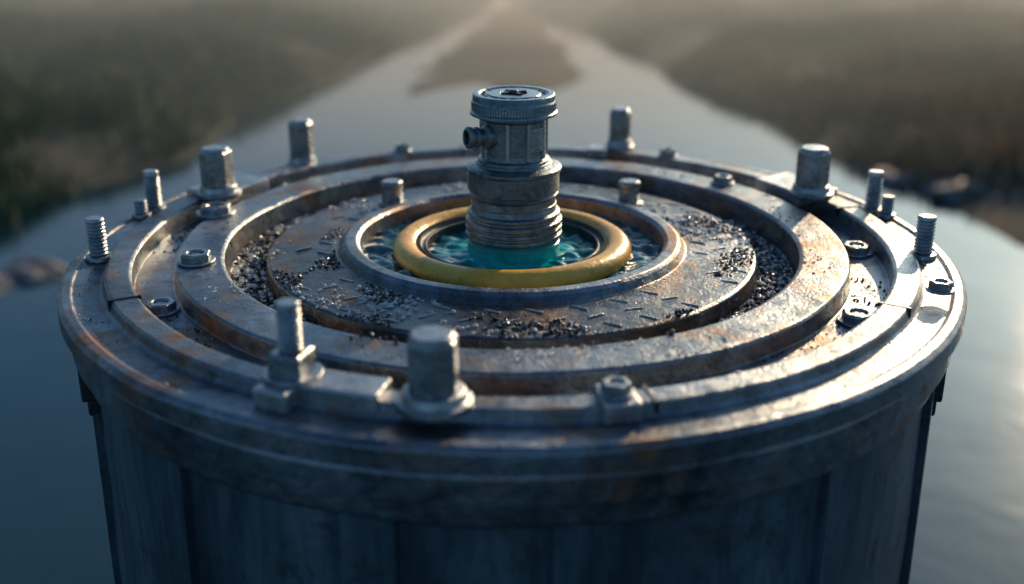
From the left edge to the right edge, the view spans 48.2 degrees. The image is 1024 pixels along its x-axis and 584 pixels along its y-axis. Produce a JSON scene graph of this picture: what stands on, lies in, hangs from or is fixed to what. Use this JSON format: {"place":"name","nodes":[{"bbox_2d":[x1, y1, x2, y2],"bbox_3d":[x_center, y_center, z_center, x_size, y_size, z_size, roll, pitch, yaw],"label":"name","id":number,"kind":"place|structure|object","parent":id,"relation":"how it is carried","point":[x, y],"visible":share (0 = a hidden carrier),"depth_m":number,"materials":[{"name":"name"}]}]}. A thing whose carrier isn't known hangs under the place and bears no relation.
{"place":"outdoors","nodes":[
{"label":"outdoors","id":0,"kind":"place"},
{"bbox_2d":[0,0,1023,583],"bbox_3d":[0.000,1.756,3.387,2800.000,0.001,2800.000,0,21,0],"label":"water","id":1,"kind":"structure","parent":0,"point":[54,522],"depth_m":8.00,"materials":[{"name":"grey liquid"}]},
{"bbox_2d":[0,275,22,293],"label":"rock","id":2,"kind":"object","parent":1,"relation":"in","point":[6,283],"visible":0.7,"depth_m":8.10,"materials":[{"name":"grey stone"}]},
{"bbox_2d":[1,257,65,283],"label":"rock","id":3,"kind":"object","parent":1,"relation":"in","point":[30,270],"visible":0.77,"depth_m":8.28,"materials":[{"name":"grey stone"}]},
{"bbox_2d":[0,0,489,233],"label":"marsh reeds","id":4,"kind":"object","parent":1,"relation":"in","point":[97,56],"visible":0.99,"depth_m":14.54,"materials":[{"name":"brown plant"}]},
{"bbox_2d":[57,144,966,583],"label":"steel barrel","id":5,"kind":"object","parent":1,"relation":"in","point":[225,464],"visible":0.81,"depth_m":2.05,"materials":[{"name":"grey metal"}]},
{"bbox_2d":[85,215,111,262],"bbox_3d":[-0.932,-0.120,2.568,0.062,0.098,0.062,-6,22,-16],"label":"threaded stud","id":6,"kind":"object","parent":5,"relation":"on","point":[97,240],"visible":0.98,"depth_m":2.56,"materials":[{"name":"metal"}]},
{"bbox_2d":[132,198,150,218],"bbox_3d":[-0.935,-0.211,2.881,0.048,0.045,0.048,-6,22,-16],"label":"threaded stud","id":7,"kind":"object","parent":5,"relation":"on","point":[141,210],"visible":1,"depth_m":2.87,"materials":[{"name":"metal"}]},
{"bbox_2d":[142,169,165,212],"bbox_3d":[-0.920,-0.260,2.926,0.060,0.105,0.060,-6,22,-16],"label":"threaded stud","id":8,"kind":"object","parent":5,"relation":"on","point":[152,190],"visible":0.94,"depth_m":2.91,"materials":[{"name":"metal"}]},
{"bbox_2d":[145,297,180,317],"bbox_3d":[-0.716,0.029,2.333,0.076,0.022,0.076,-4,21,-10],"label":"hex nut","id":9,"kind":"object","parent":5,"relation":"on","point":[158,307],"visible":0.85,"depth_m":2.32,"materials":[{"name":"metal"}]},
{"bbox_2d":[177,248,215,267],"bbox_3d":[-0.690,-0.077,2.495,0.083,0.022,0.083,-15,25,-34],"label":"hex nut","id":10,"kind":"object","parent":5,"relation":"on","point":[195,257],"visible":1,"depth_m":2.48,"materials":[{"name":"metal"}]},
{"bbox_2d":[196,201,235,218],"bbox_3d":[-0.735,-0.205,2.835,0.098,0.022,0.098,-14,25,-33],"label":"hex nut","id":11,"kind":"object","parent":5,"relation":"on","point":[214,209],"visible":1,"depth_m":2.81,"materials":[{"name":"metal"}]},
{"bbox_2d":[196,144,241,200],"bbox_3d":[-0.765,-0.313,2.966,0.116,0.128,0.116,-4,21,-11],"label":"hex bolt","id":12,"kind":"object","parent":5,"relation":"on","point":[218,183],"visible":1,"depth_m":2.94,"materials":[{"name":"metal"}]},
{"bbox_2d":[261,298,323,387],"bbox_3d":[-0.369,0.077,1.899,0.105,0.132,0.105,-11,23,-27],"label":"threaded stud","id":13,"kind":"object","parent":5,"relation":"on","point":[291,361],"visible":1,"depth_m":1.88,"materials":[{"name":"metal"}]},
{"bbox_2d":[287,118,317,165],"bbox_3d":[-0.615,-0.436,3.341,0.092,0.139,0.092,-6,22,-16],"label":"hex bolt","id":14,"kind":"object","parent":5,"relation":"on","point":[301,140],"visible":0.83,"depth_m":3.32,"materials":[{"name":"metal"}]},
{"bbox_2d":[378,178,406,206],"bbox_3d":[-0.311,-0.259,2.970,0.074,0.064,0.074,-6,22,-16],"label":"plug bolt","id":15,"kind":"object","parent":5,"relation":"on","point":[392,193],"visible":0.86,"depth_m":2.95,"materials":[{"name":"metal"}]},
{"bbox_2d":[394,143,410,152],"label":"hex nut","id":16,"kind":"object","parent":5,"relation":"on","point":[402,148],"visible":1,"depth_m":3.42,"materials":[{"name":"metal"}]},
{"bbox_2d":[394,325,473,422],"bbox_3d":[-0.126,0.123,1.826,0.128,0.126,0.128,-10,23,-24],"label":"hex bolt","id":17,"kind":"object","parent":5,"relation":"on","point":[434,390],"visible":1,"depth_m":1.79,"materials":[{"name":"metal"}]},
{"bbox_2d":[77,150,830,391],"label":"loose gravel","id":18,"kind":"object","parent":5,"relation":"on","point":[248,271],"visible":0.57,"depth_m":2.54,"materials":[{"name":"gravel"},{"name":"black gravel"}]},
{"bbox_2d":[362,206,661,278],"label":"well water","id":19,"kind":"structure","parent":5,"relation":"in","point":[453,248],"depth_m":2.68,"materials":[{"name":"teal liquid"}]},
{"bbox_2d":[393,207,630,287],"bbox_3d":[0.001,-0.104,2.672,0.554,0.062,0.553,0,21,0],"label":"yellow rubber ring","id":20,"kind":"object","parent":19,"relation":"on","point":[416,240],"visible":0.81,"depth_m":2.53,"materials":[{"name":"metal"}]},
{"bbox_2d":[463,85,561,264],"bbox_3d":[0.003,-0.226,2.634,0.226,0.481,0.224,0,21,0],"label":"standpipe valve","id":21,"kind":"object","parent":5,"relation":"on","point":[513,214],"visible":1,"depth_m":2.55,"materials":[{"name":"metal"}]},
{"bbox_2d":[596,376,634,401],"bbox_3d":[0.168,0.154,1.851,0.064,0.022,0.064,19,28,41],"label":"hex nut","id":22,"kind":"object","parent":5,"relation":"on","point":[615,388],"visible":1,"depth_m":1.83,"materials":[{"name":"metal"}]},
{"bbox_2d":[605,107,633,150],"bbox_3d":[0.326,-0.494,3.455,0.088,0.124,0.088,-2,21,-5],"label":"hex bolt","id":23,"kind":"object","parent":5,"relation":"on","point":[619,139],"visible":0.98,"depth_m":3.43,"materials":[{"name":"metal"}]},
{"bbox_2d":[616,178,642,205],"bbox_3d":[0.304,-0.259,2.970,0.074,0.064,0.074,-6,22,-16],"label":"plug bolt","id":24,"kind":"object","parent":5,"relation":"on","point":[629,190],"visible":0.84,"depth_m":2.95,"materials":[{"name":"metal"}]},
{"bbox_2d":[658,147,677,157],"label":"hex nut","id":25,"kind":"object","parent":5,"relation":"on","point":[667,152],"visible":1,"depth_m":3.36,"materials":[{"name":"metal"}]},
{"bbox_2d":[710,173,733,185],"bbox_3d":[0.570,-0.305,3.096,0.063,0.022,0.063,15,26,35],"label":"hex nut","id":26,"kind":"object","parent":5,"relation":"on","point":[718,179],"visible":1,"depth_m":3.08,"materials":[{"name":"metal"}]},
{"bbox_2d":[788,144,833,200],"bbox_3d":[0.780,-0.313,2.966,0.116,0.128,0.116,-18,27,-40],"label":"hex bolt","id":27,"kind":"object","parent":5,"relation":"on","point":[811,182],"visible":1,"depth_m":2.94,"materials":[{"name":"metal"}]},
{"bbox_2d":[836,306,872,327],"bbox_3d":[0.690,0.049,2.279,0.083,0.022,0.083,-9,23,-22],"label":"hex nut","id":28,"kind":"object","parent":5,"relation":"on","point":[852,317],"visible":0.72,"depth_m":2.27,"materials":[{"name":"metal"}]},
{"bbox_2d":[843,241,872,257],"bbox_3d":[0.805,-0.102,2.676,0.081,0.022,0.081,-1,21,-3],"label":"hex nut","id":29,"kind":"object","parent":5,"relation":"on","point":[857,249],"visible":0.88,"depth_m":2.65,"materials":[{"name":"metal"}]},
{"bbox_2d":[860,169,883,213],"bbox_3d":[0.925,-0.258,2.922,0.060,0.105,0.060,-6,22,-16],"label":"threaded stud","id":30,"kind":"object","parent":5,"relation":"on","point":[871,205],"visible":0.98,"depth_m":2.91,"materials":[{"name":"metal"}]},
{"bbox_2d":[876,194,895,218],"bbox_3d":[0.945,-0.215,2.879,0.048,0.055,0.048,-6,22,-16],"label":"threaded stud","id":31,"kind":"object","parent":5,"relation":"on","point":[886,207],"visible":1,"depth_m":2.87,"materials":[{"name":"metal"}]},
{"bbox_2d":[912,213,936,260],"bbox_3d":[0.932,-0.126,2.582,0.062,0.098,0.062,-6,22,-16],"label":"threaded stud","id":32,"kind":"object","parent":5,"relation":"on","point":[924,236],"visible":0.95,"depth_m":2.57,"materials":[{"name":"metal"}]},
{"bbox_2d":[925,277,954,295],"bbox_3d":[0.873,-0.013,2.329,0.059,0.022,0.059,-19,28,-40],"label":"hex nut","id":33,"kind":"object","parent":5,"relation":"on","point":[940,286],"visible":1,"depth_m":2.31,"materials":[{"name":"metal"}]},
{"bbox_2d":[530,0,1023,204],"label":"dry reeds","id":34,"kind":"object","parent":1,"relation":"in","point":[977,58],"visible":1,"depth_m":14.47,"materials":[{"name":"brown plant"}]},
{"bbox_2d":[0,0,1023,247],"bbox_3d":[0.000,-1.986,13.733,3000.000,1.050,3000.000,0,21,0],"label":"ground","id":35,"kind":"structure","parent":0,"point":[510,44],"depth_m":14.35,"materials":[{"name":"soil"}]},
{"bbox_2d":[866,168,917,186],"bbox_3d":[3.600,-1.054,10.782,0.541,0.202,0.443,0,21,0],"label":"rock","id":36,"kind":"object","parent":35,"relation":"on","point":[891,178],"visible":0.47,"depth_m":10.62,"materials":[{"name":"grey stone"}]},
{"bbox_2d":[920,179,986,201],"bbox_3d":[4.057,-0.880,10.333,0.730,0.294,0.650,0,21,0],"label":"rock","id":37,"kind":"object","parent":35,"relation":"on","point":[944,190],"visible":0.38,"depth_m":10.13,"materials":[{"name":"grey stone"}]}
]}

